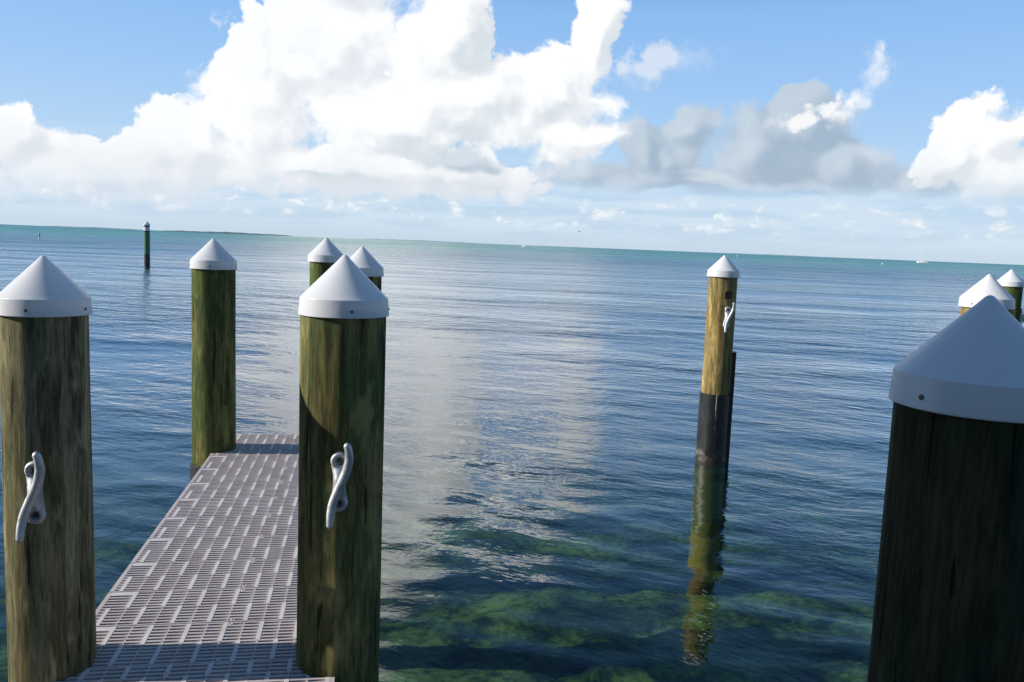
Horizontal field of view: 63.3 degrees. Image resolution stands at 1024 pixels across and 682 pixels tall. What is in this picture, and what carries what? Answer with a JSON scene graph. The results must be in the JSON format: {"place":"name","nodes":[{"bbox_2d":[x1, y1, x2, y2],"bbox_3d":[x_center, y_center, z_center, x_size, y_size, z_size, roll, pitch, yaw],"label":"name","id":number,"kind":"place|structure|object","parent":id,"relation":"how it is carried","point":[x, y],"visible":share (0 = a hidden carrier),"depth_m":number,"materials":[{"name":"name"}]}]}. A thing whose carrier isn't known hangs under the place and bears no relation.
{"place":"outdoors","nodes":[
{"label":"outdoors","id":0,"kind":"place"},
{"bbox_2d":[49,226,138,229],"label":"island","id":1,"kind":"structure","parent":0,"point":[93,227],"depth_m":4628.02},
{"bbox_2d":[165,230,288,235],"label":"island","id":2,"kind":"structure","parent":0,"point":[230,233],"depth_m":3963.44,"materials":[{"name":"green plant"}]},
{"bbox_2d":[377,239,478,243],"bbox_3d":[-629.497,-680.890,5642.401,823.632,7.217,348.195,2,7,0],"label":"island","id":3,"kind":"structure","parent":0,"point":[421,240],"depth_m":5542.10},
{"bbox_2d":[0,404,889,681],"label":"sea bed","id":4,"kind":"object","parent":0,"point":[509,553],"visible":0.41,"depth_m":9.36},
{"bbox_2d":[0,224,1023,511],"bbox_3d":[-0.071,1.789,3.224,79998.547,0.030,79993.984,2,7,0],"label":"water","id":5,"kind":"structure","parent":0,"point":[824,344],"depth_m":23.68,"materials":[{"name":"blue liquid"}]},
{"bbox_2d":[0,255,96,681],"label":"mooring pile","id":6,"kind":"object","parent":5,"relation":"in","point":[46,310],"visible":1,"depth_m":2.79,"materials":[{"name":"brown wood"}]},
{"bbox_2d":[143,221,149,267],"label":"channel marker pile","id":7,"kind":"object","parent":5,"relation":"in","point":[146,224],"visible":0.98,"depth_m":47.35,"materials":[{"name":"wood"}]},
{"bbox_2d":[189,238,236,480],"bbox_3d":[-2.172,1.068,6.053,0.330,3.612,0.330,2,7,0],"label":"mooring pile","id":8,"kind":"object","parent":5,"relation":"in","point":[213,264],"visible":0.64,"depth_m":5.83,"materials":[{"name":"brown wood"}]},
{"bbox_2d":[308,237,342,286],"bbox_3d":[-1.713,0.893,7.561,0.323,3.648,0.323,2,7,0],"label":"mooring pile","id":9,"kind":"object","parent":5,"relation":"in","point":[325,255],"visible":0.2,"depth_m":7.25,"materials":[{"name":"white plastic"}]},
{"bbox_2d":[296,255,389,681],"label":"mooring pile","id":10,"kind":"object","parent":5,"relation":"in","point":[343,310],"visible":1,"depth_m":2.88,"materials":[{"name":"brown wood"}]},
{"bbox_2d":[350,246,383,290],"bbox_3d":[-1.161,1.093,6.263,0.320,3.595,0.320,2,7,0],"label":"mooring pile","id":11,"kind":"object","parent":5,"relation":"in","point":[363,259],"visible":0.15,"depth_m":5.99,"materials":[{"name":"white plastic"}]},
{"bbox_2d":[688,255,739,570],"bbox_3d":[2.052,1.195,8.502,0.359,4.130,0.323,9,9,44],"label":"mooring pile","id":12,"kind":"object","parent":5,"relation":"in","point":[712,459],"visible":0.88,"depth_m":8.36,"materials":[{"name":"brown wood"}]},
{"bbox_2d":[867,295,1023,681],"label":"mooring pile","id":13,"kind":"object","parent":5,"relation":"in","point":[949,600],"visible":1,"depth_m":1.43,"materials":[{"name":"brown wood"}]},
{"bbox_2d":[958,274,1014,315],"bbox_3d":[3.030,1.343,5.598,0.330,3.583,0.330,2,7,0],"label":"mooring pile","id":14,"kind":"object","parent":5,"relation":"in","point":[985,286],"visible":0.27,"depth_m":5.33,"materials":[{"name":"white plastic"}]},
{"bbox_2d":[997,269,1023,326],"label":"mooring pile","id":15,"kind":"object","parent":5,"relation":"in","point":[1011,281],"visible":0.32,"depth_m":10.21,"materials":[{"name":"white plastic"}]},
{"bbox_3d":[-0.500,1.666,-0.093,15.046,0.235,2.786,1,7,-10],"label":"main dock","id":16,"kind":"object","parent":5,"relation":"on","visible":0},
{"bbox_2d":[58,434,334,681],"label":"finger pier","id":17,"kind":"structure","parent":16,"relation":"attached to","point":[204,588],"depth_m":3.66,"materials":[{"name":"grey plastic"}]},
{"bbox_2d":[0,0,1023,264],"label":"sky","id":18,"kind":"structure","parent":0,"point":[863,129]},
{"bbox_2d":[730,253,813,256],"bbox_3d":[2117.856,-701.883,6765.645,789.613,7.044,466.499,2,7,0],"label":"island","id":19,"kind":"structure","parent":0,"point":[771,254],"depth_m":6677.23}
]}

